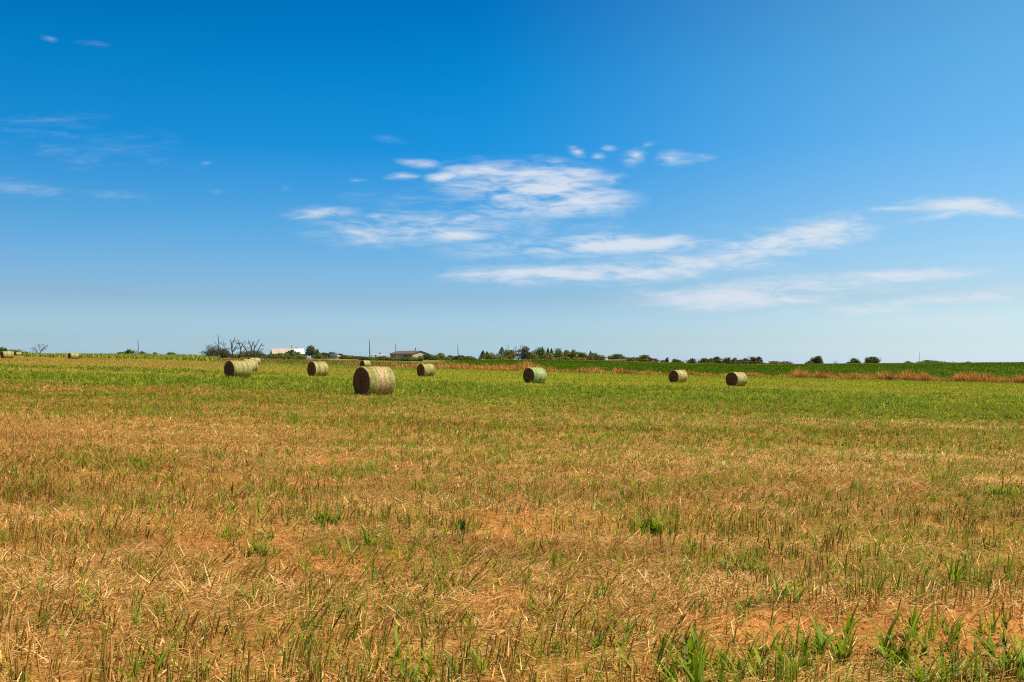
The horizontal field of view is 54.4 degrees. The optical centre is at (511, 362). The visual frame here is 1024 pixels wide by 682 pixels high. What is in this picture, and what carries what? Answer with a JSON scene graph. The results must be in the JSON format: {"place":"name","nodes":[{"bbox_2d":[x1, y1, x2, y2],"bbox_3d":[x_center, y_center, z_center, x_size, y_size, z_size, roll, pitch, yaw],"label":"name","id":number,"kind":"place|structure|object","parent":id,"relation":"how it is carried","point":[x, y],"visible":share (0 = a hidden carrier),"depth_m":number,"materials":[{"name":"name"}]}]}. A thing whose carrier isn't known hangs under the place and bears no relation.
{"place":"outdoors","nodes":[
{"label":"outdoors","id":0,"kind":"place"},
{"bbox_2d":[0,355,1023,681],"bbox_3d":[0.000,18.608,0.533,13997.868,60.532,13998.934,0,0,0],"label":"ground","id":1,"kind":"structure","parent":0,"point":[762,619],"depth_m":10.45,"materials":[{"name":"beige plant"}]},
{"bbox_2d":[1,351,13,358],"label":"hay bale","id":2,"kind":"object","parent":1,"relation":"on","point":[7,354],"visible":0.91,"depth_m":211.43,"materials":[{"name":"plant"}]},
{"bbox_2d":[8,349,23,355],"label":"bush","id":3,"kind":"object","parent":1,"relation":"on","point":[14,350],"visible":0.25,"depth_m":449.11,"materials":[{"name":"green plant"}]},
{"bbox_2d":[30,344,47,352],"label":"dead tree","id":4,"kind":"object","parent":1,"relation":"on","point":[39,347],"visible":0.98,"depth_m":444.94,"materials":[{"name":"brown wood"}]},
{"bbox_2d":[68,353,78,358],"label":"hay bale","id":5,"kind":"object","parent":1,"relation":"on","point":[73,355],"visible":0.93,"depth_m":241.40,"materials":[{"name":"plant"}]},
{"bbox_2d":[23,352,221,360],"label":"weeds","id":6,"kind":"object","parent":1,"relation":"on","point":[155,356],"visible":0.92,"depth_m":292.20,"materials":[{"name":"green plant"}]},
{"bbox_2d":[124,349,133,353],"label":"tree","id":7,"kind":"object","parent":1,"relation":"on","point":[128,351],"visible":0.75,"depth_m":439.31,"materials":[{"name":"green plant"}]},
{"bbox_2d":[102,629,230,681],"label":"grass clump","id":8,"kind":"object","parent":1,"relation":"on","point":[135,666],"visible":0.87,"depth_m":6.15,"materials":[{"name":"green plant"}]},
{"bbox_2d":[200,344,229,356],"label":"bush","id":9,"kind":"object","parent":1,"relation":"on","point":[213,350],"visible":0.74,"depth_m":358.80,"materials":[{"name":"green plant"}]},
{"bbox_2d":[204,337,230,355],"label":"dead tree","id":10,"kind":"object","parent":1,"relation":"on","point":[218,348],"visible":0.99,"depth_m":351.87,"materials":[{"name":"brown wood"}]},
{"bbox_2d":[219,348,234,357],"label":"bush","id":11,"kind":"object","parent":1,"relation":"on","point":[227,355],"visible":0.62,"depth_m":361.15,"materials":[{"name":"green plant"}]},
{"bbox_2d":[230,339,239,357],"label":"dead tree","id":12,"kind":"object","parent":1,"relation":"on","point":[232,350],"visible":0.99,"depth_m":349.92,"materials":[{"name":"brown wood"}]},
{"bbox_2d":[224,360,251,377],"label":"hay bale","id":13,"kind":"object","parent":1,"relation":"on","point":[236,368],"visible":0.81,"depth_m":84.45,"materials":[{"name":"plant"}]},
{"bbox_2d":[235,339,248,357],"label":"dead tree","id":14,"kind":"object","parent":1,"relation":"on","point":[240,349],"visible":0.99,"depth_m":347.81,"materials":[{"name":"brown wood"}]},
{"bbox_2d":[242,340,253,357],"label":"dead tree","id":15,"kind":"object","parent":1,"relation":"on","point":[250,356],"visible":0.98,"depth_m":345.80,"materials":[{"name":"brown wood"}]},
{"bbox_2d":[235,350,261,357],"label":"bush","id":16,"kind":"object","parent":1,"relation":"on","point":[249,352],"visible":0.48,"depth_m":370.93,"materials":[{"name":"green plant"}]},
{"bbox_2d":[241,359,257,371],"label":"hay bale","id":17,"kind":"object","parent":1,"relation":"on","point":[254,363],"visible":0.45,"depth_m":116.69,"materials":[{"name":"plant"}]},
{"bbox_2d":[234,529,278,556],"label":"grass clump","id":18,"kind":"object","parent":1,"relation":"on","point":[264,551],"visible":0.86,"depth_m":9.92,"materials":[{"name":"green plant"}]},
{"bbox_2d":[254,339,265,357],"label":"dead tree","id":19,"kind":"object","parent":1,"relation":"on","point":[258,350],"visible":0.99,"depth_m":348.85,"materials":[{"name":"brown wood"}]},
{"bbox_2d":[255,353,264,357],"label":"bush","id":20,"kind":"object","parent":1,"relation":"on","point":[260,354],"visible":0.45,"depth_m":356.82,"materials":[{"name":"green plant"}]},
{"bbox_2d":[265,354,278,358],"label":"bush","id":21,"kind":"object","parent":1,"relation":"on","point":[269,356],"visible":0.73,"depth_m":349.95,"materials":[{"name":"green plant"}]},
{"bbox_2d":[274,353,291,358],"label":"bush","id":22,"kind":"object","parent":1,"relation":"on","point":[282,356],"visible":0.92,"depth_m":348.88,"materials":[{"name":"green plant"}]},
{"bbox_2d":[270,345,304,354],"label":"barn","id":23,"kind":"structure","parent":1,"relation":"on","point":[283,350],"depth_m":498.33,"materials":[{"name":"metal"}]},
{"bbox_2d":[287,349,295,357],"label":"tree","id":24,"kind":"object","parent":1,"relation":"on","point":[291,351],"visible":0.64,"depth_m":353.33,"materials":[{"name":"green plant"}]},
{"bbox_2d":[289,354,309,358],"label":"bush","id":25,"kind":"object","parent":1,"relation":"on","point":[300,357],"visible":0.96,"depth_m":346.76,"materials":[{"name":"green plant"}]},
{"bbox_2d":[306,345,316,357],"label":"tree","id":26,"kind":"object","parent":1,"relation":"on","point":[311,350],"visible":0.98,"depth_m":389.51,"materials":[{"name":"green plant"}]},
{"bbox_2d":[307,361,328,375],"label":"hay bale","id":27,"kind":"object","parent":1,"relation":"on","point":[320,368],"visible":0.88,"depth_m":104.47,"materials":[{"name":"plant"}]},
{"bbox_2d":[312,354,326,358],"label":"bush","id":28,"kind":"object","parent":1,"relation":"on","point":[317,355],"visible":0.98,"depth_m":370.98,"materials":[{"name":"green plant"}]},
{"bbox_2d":[305,499,363,525],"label":"grass clump","id":29,"kind":"object","parent":1,"relation":"on","point":[329,518],"visible":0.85,"depth_m":11.95,"materials":[{"name":"green plant"}]},
{"bbox_2d":[339,355,348,358],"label":"bush","id":30,"kind":"object","parent":1,"relation":"on","point":[343,356],"visible":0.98,"depth_m":370.71,"materials":[{"name":"green plant"}]},
{"bbox_2d":[332,518,384,547],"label":"grass clump","id":31,"kind":"object","parent":1,"relation":"on","point":[365,538],"visible":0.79,"depth_m":10.60,"materials":[{"name":"green plant"}]},
{"bbox_2d":[360,360,370,366],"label":"hay bale","id":32,"kind":"object","parent":1,"relation":"on","point":[366,363],"visible":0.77,"depth_m":221.47,"materials":[{"name":"plant"}]},
{"bbox_2d":[353,366,394,394],"bbox_3d":[-7.579,1.024,54.481,1.833,1.657,1.740,0,0,-42],"label":"hay bale","id":33,"kind":"object","parent":1,"relation":"on","point":[377,380],"visible":0.94,"depth_m":53.94,"materials":[{"name":"plant"}]},
{"bbox_2d":[390,348,428,357],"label":"house","id":34,"kind":"structure","parent":1,"relation":"on","point":[409,353],"depth_m":396.42,"materials":[{"name":"beige"}]},
{"bbox_2d":[417,364,434,376],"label":"hay bale","id":35,"kind":"object","parent":1,"relation":"on","point":[426,370],"visible":0.9,"depth_m":121.46,"materials":[{"name":"plant"}]},
{"bbox_2d":[418,354,438,359],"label":"bush","id":36,"kind":"object","parent":1,"relation":"on","point":[428,357],"visible":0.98,"depth_m":390.29,"materials":[{"name":"green plant"}]},
{"bbox_2d":[388,623,484,681],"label":"grass clump","id":37,"kind":"object","parent":1,"relation":"on","point":[397,654],"visible":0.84,"depth_m":6.25,"materials":[{"name":"green plant"}]},
{"bbox_2d":[435,353,444,357],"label":"tree","id":38,"kind":"object","parent":1,"relation":"on","point":[441,355],"visible":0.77,"depth_m":399.08,"materials":[{"name":"green plant"}]},
{"bbox_2d":[453,519,472,533],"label":"broadleaf weed","id":39,"kind":"object","parent":1,"relation":"on","point":[462,524],"visible":0.51,"depth_m":11.51,"materials":[{"name":"green plant"}]},
{"bbox_2d":[458,356,478,359],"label":"bush","id":40,"kind":"object","parent":1,"relation":"on","point":[468,358],"visible":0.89,"depth_m":398.64,"materials":[{"name":"green plant"}]},
{"bbox_2d":[478,351,485,359],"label":"cedar tree","id":41,"kind":"object","parent":1,"relation":"on","point":[482,355],"visible":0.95,"depth_m":417.16,"materials":[{"name":"green plant"}]},
{"bbox_2d":[484,352,500,359],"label":"bush","id":42,"kind":"object","parent":1,"relation":"on","point":[490,356],"visible":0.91,"depth_m":414.64,"materials":[{"name":"green plant"}]},
{"bbox_2d":[497,347,505,356],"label":"cedar tree","id":43,"kind":"object","parent":1,"relation":"on","point":[501,350],"visible":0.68,"depth_m":423.69,"materials":[{"name":"green plant"}]},
{"bbox_2d":[496,356,509,359],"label":"bush","id":44,"kind":"object","parent":1,"relation":"on","point":[503,358],"visible":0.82,"depth_m":414.08,"materials":[{"name":"green plant"}]},
{"bbox_2d":[503,350,517,359],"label":"tree","id":45,"kind":"object","parent":1,"relation":"on","point":[510,354],"visible":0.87,"depth_m":420.63,"materials":[{"name":"green plant"}]},
{"bbox_2d":[0,361,1023,412],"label":"leafy regrowth","id":46,"kind":"object","parent":1,"relation":"on","point":[155,377],"visible":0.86,"depth_m":72.16,"materials":[{"name":"green plant"}]},
{"bbox_2d":[0,356,1023,407],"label":"mown grass","id":47,"kind":"structure","parent":1,"relation":"on","point":[104,361],"depth_m":128.20,"materials":[{"name":"plant"}]},
{"bbox_2d":[0,378,1023,681],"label":"stubble","id":48,"kind":"object","parent":1,"relation":"on","point":[110,658],"visible":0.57,"depth_m":10.52,"materials":[{"name":"beige plant"}]},
{"bbox_2d":[0,467,1023,681],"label":"soil clods","id":49,"kind":"object","parent":1,"relation":"on","point":[828,626],"visible":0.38,"depth_m":9.83,"materials":[{"name":"brown soil"}]},
{"bbox_2d":[513,346,523,358],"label":"dead tree","id":50,"kind":"object","parent":1,"relation":"on","point":[519,352],"visible":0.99,"depth_m":415.54,"materials":[{"name":"brown wood"}]},
{"bbox_2d":[517,345,531,359],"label":"tree","id":51,"kind":"object","parent":1,"relation":"on","point":[525,354],"visible":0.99,"depth_m":416.10,"materials":[{"name":"green plant"}]},
{"bbox_2d":[523,367,546,382],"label":"hay bale","id":52,"kind":"object","parent":1,"relation":"on","point":[535,374],"visible":0.94,"depth_m":98.46,"materials":[{"name":"plant"}]},
{"bbox_2d":[530,354,541,359],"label":"bush","id":53,"kind":"object","parent":1,"relation":"on","point":[533,357],"visible":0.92,"depth_m":419.19,"materials":[{"name":"green plant"}]},
{"bbox_2d":[532,347,545,357],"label":"tree","id":54,"kind":"object","parent":1,"relation":"on","point":[539,352],"visible":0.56,"depth_m":430.91,"materials":[{"name":"green plant"}]},
{"bbox_2d":[542,353,554,359],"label":"bush","id":55,"kind":"object","parent":1,"relation":"on","point":[547,356],"visible":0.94,"depth_m":420.01,"materials":[{"name":"green plant"}]},
{"bbox_2d":[552,348,565,359],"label":"tree","id":56,"kind":"object","parent":1,"relation":"on","point":[558,353],"visible":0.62,"depth_m":428.03,"materials":[{"name":"green plant"}]},
{"bbox_2d":[556,357,571,359],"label":"bush","id":57,"kind":"object","parent":1,"relation":"on","point":[562,358],"visible":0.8,"depth_m":416.40,"materials":[{"name":"green plant"}]},
{"bbox_2d":[566,349,578,359],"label":"tree","id":58,"kind":"object","parent":1,"relation":"on","point":[573,352],"visible":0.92,"depth_m":426.97,"materials":[{"name":"green plant"}]},
{"bbox_2d":[575,352,584,357],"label":"tree","id":59,"kind":"object","parent":1,"relation":"on","point":[580,354],"visible":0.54,"depth_m":428.74,"materials":[{"name":"green plant"}]},
{"bbox_2d":[573,357,587,360],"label":"bush","id":60,"kind":"object","parent":1,"relation":"on","point":[576,358],"visible":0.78,"depth_m":416.14,"materials":[{"name":"green plant"}]},
{"bbox_2d":[194,357,994,368],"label":"rough grass","id":61,"kind":"structure","parent":1,"relation":"on","point":[296,361],"depth_m":298.06,"materials":[{"name":"plant"}]},
{"bbox_2d":[593,355,605,360],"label":"bush","id":62,"kind":"object","parent":1,"relation":"on","point":[599,357],"visible":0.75,"depth_m":423.01,"materials":[{"name":"green plant"}]},
{"bbox_2d":[571,607,644,650],"bbox_3d":[0.706,1.912,7.175,0.388,0.258,0.835,0,0,35],"label":"grass clump","id":63,"kind":"object","parent":1,"relation":"on","point":[599,639],"visible":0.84,"depth_m":7.10,"materials":[{"name":"green plant"}]},
{"bbox_2d":[610,354,622,359],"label":"tree","id":64,"kind":"object","parent":1,"relation":"on","point":[616,356],"visible":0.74,"depth_m":518.46,"materials":[{"name":"green plant"}]},
{"bbox_2d":[630,357,639,361],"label":"bush","id":65,"kind":"object","parent":1,"relation":"on","point":[636,359],"visible":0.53,"depth_m":478.30,"materials":[{"name":"green plant"}]},
{"bbox_2d":[639,355,649,361],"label":"tree","id":66,"kind":"object","parent":1,"relation":"on","point":[643,358],"visible":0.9,"depth_m":478.78,"materials":[{"name":"green plant"}]},
{"bbox_2d":[648,358,660,361],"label":"house","id":67,"kind":"structure","parent":1,"relation":"on","point":[654,360],"depth_m":468.74,"materials":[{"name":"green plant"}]},
{"bbox_2d":[624,508,690,536],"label":"grass clump","id":68,"kind":"object","parent":1,"relation":"on","point":[654,524],"visible":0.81,"depth_m":11.67,"materials":[{"name":"green plant"}]},
{"bbox_2d":[304,359,1023,382],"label":"dry bank grass","id":69,"kind":"structure","parent":1,"relation":"on","point":[905,376],"depth_m":226.38,"materials":[{"name":"plant"}]},
{"bbox_2d":[611,617,721,681],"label":"grass clump","id":70,"kind":"object","parent":1,"relation":"on","point":[696,675],"visible":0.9,"depth_m":6.41,"materials":[{"name":"green plant"}]},
{"bbox_2d":[668,369,687,382],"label":"hay bale","id":71,"kind":"object","parent":1,"relation":"on","point":[680,375],"visible":0.93,"depth_m":123.48,"materials":[{"name":"plant"}]},
{"bbox_2d":[687,358,695,362],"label":"bush","id":72,"kind":"object","parent":1,"relation":"on","point":[691,361],"visible":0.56,"depth_m":498.83,"materials":[{"name":"green plant"}]},
{"bbox_2d":[698,358,707,362],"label":"tree","id":73,"kind":"object","parent":1,"relation":"on","point":[703,360],"visible":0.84,"depth_m":438.44,"materials":[{"name":"green plant"}]},
{"bbox_2d":[706,358,714,363],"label":"bush","id":74,"kind":"object","parent":1,"relation":"on","point":[710,360],"visible":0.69,"depth_m":438.70,"materials":[{"name":"green plant"}]},
{"bbox_2d":[713,356,722,363],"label":"tree","id":75,"kind":"object","parent":1,"relation":"on","point":[717,359],"visible":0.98,"depth_m":439.20,"materials":[{"name":"green plant"}]},
{"bbox_2d":[722,357,731,363],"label":"tree","id":76,"kind":"object","parent":1,"relation":"on","point":[727,360],"visible":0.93,"depth_m":438.99,"materials":[{"name":"green plant"}]},
{"bbox_2d":[436,359,1023,379],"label":"crop","id":77,"kind":"object","parent":1,"relation":"on","point":[711,367],"visible":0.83,"depth_m":325.21,"materials":[{"name":"green plant"}]},
{"bbox_2d":[673,626,788,679],"bbox_3d":[1.388,1.878,6.521,0.778,0.366,0.602,0,0,-13],"label":"grass clump","id":78,"kind":"object","parent":1,"relation":"on","point":[754,653],"visible":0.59,"depth_m":6.49,"materials":[{"name":"green plant"}]},
{"bbox_2d":[725,372,747,385],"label":"hay bale","id":79,"kind":"object","parent":1,"relation":"on","point":[736,379],"visible":0.94,"depth_m":108.95,"materials":[{"name":"plant"}]},
{"bbox_2d":[716,542,772,575],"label":"grass clump","id":80,"kind":"object","parent":1,"relation":"on","point":[740,563],"visible":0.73,"depth_m":9.70,"materials":[{"name":"green plant"}]},
{"bbox_2d":[750,356,757,363],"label":"tree","id":81,"kind":"object","parent":1,"relation":"on","point":[753,359],"visible":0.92,"depth_m":439.05,"materials":[{"name":"green plant"}]},
{"bbox_2d":[745,360,764,363],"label":"bush","id":82,"kind":"object","parent":1,"relation":"on","point":[756,363],"visible":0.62,"depth_m":437.71,"materials":[{"name":"green plant"}]},
{"bbox_2d":[700,634,817,681],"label":"grass clump","id":83,"kind":"object","parent":1,"relation":"on","point":[794,667],"visible":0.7,"depth_m":6.35,"materials":[{"name":"green plant"}]},
{"bbox_2d":[737,570,809,607],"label":"grass clump","id":84,"kind":"object","parent":1,"relation":"on","point":[797,594],"visible":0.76,"depth_m":8.49,"materials":[{"name":"green plant"}]},
{"bbox_2d":[767,361,788,363],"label":"bush","id":85,"kind":"object","parent":1,"relation":"on","point":[774,362],"visible":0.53,"depth_m":436.12,"materials":[{"name":"green plant"}]},
{"bbox_2d":[735,609,868,669],"bbox_3d":[2.059,1.901,6.845,0.987,0.329,0.763,0,0,0],"label":"grass clump","id":86,"kind":"object","parent":1,"relation":"on","point":[804,645],"visible":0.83,"depth_m":6.89,"materials":[{"name":"green plant"}]},
{"bbox_2d":[810,356,822,363],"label":"tree","id":87,"kind":"object","parent":1,"relation":"on","point":[818,359],"visible":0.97,"depth_m":443.62,"materials":[{"name":"green plant"}]},
{"bbox_2d":[850,358,861,362],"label":"tree","id":88,"kind":"object","parent":1,"relation":"on","point":[854,360],"visible":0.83,"depth_m":444.96,"materials":[{"name":"green plant"}]},
{"bbox_2d":[795,596,947,667],"bbox_3d":[2.435,1.917,7.021,0.908,0.342,1.191,0,0,0],"label":"grass clump","id":89,"kind":"object","parent":1,"relation":"on","point":[820,636],"visible":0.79,"depth_m":6.99,"materials":[{"name":"green plant"}]},
{"bbox_2d":[864,357,879,362],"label":"tree","id":90,"kind":"object","parent":1,"relation":"on","point":[871,360],"visible":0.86,"depth_m":445.19,"materials":[{"name":"green plant"}]},
{"bbox_2d":[821,561,935,601],"bbox_3d":[3.232,1.960,8.857,1.055,0.298,0.509,0,0,22],"label":"grass clump","id":91,"kind":"object","parent":1,"relation":"on","point":[884,579],"visible":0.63,"depth_m":8.91,"materials":[{"name":"green plant"}]},
{"bbox_2d":[917,360,935,362],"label":"bush","id":92,"kind":"object","parent":1,"relation":"on","point":[927,361],"visible":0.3,"depth_m":468.76,"materials":[{"name":"green plant"}]},
{"bbox_2d":[885,595,1007,661],"bbox_3d":[3.103,1.920,7.198,0.759,0.342,0.923,0,0,10],"label":"grass clump","id":93,"kind":"object","parent":1,"relation":"on","point":[913,625],"visible":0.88,"depth_m":7.37,"materials":[{"name":"green plant"}]},
{"bbox_2d":[879,624,1023,681],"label":"grass clump","id":94,"kind":"object","parent":1,"relation":"on","point":[917,678],"visible":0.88,"depth_m":6.39,"materials":[{"name":"green plant"}]},
{"bbox_2d":[910,545,993,591],"bbox_3d":[4.146,1.933,9.403,0.745,0.391,0.783,0,0,23],"label":"grass clump","id":95,"kind":"object","parent":1,"relation":"on","point":[955,571],"visible":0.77,"depth_m":9.35,"materials":[{"name":"green plant"}]},
{"bbox_2d":[933,602,1019,646],"bbox_3d":[3.602,1.974,7.722,0.679,0.271,0.845,0,0,34],"label":"grass clump","id":96,"kind":"object","parent":1,"relation":"on","point":[1004,624],"visible":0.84,"depth_m":7.68,"materials":[{"name":"green plant"}]},
{"bbox_2d":[931,604,1023,681],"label":"grass clump","id":97,"kind":"object","parent":1,"relation":"on","point":[1019,659],"visible":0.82,"depth_m":6.62,"materials":[{"name":"green plant"}]},
{"bbox_2d":[982,475,1021,495],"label":"grass clump","id":98,"kind":"object","parent":1,"relation":"on","point":[1001,488],"visible":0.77,"depth_m":16.32,"materials":[{"name":"green plant"}]},
{"bbox_2d":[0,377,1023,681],"bbox_3d":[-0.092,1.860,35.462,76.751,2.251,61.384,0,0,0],"label":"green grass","id":99,"kind":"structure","parent":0,"point":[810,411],"depth_m":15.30,"materials":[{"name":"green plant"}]},
{"bbox_2d":[0,0,1023,363],"label":"sky","id":100,"kind":"structure","parent":0,"point":[795,181],"materials":[{"name":"blue"}]}
]}

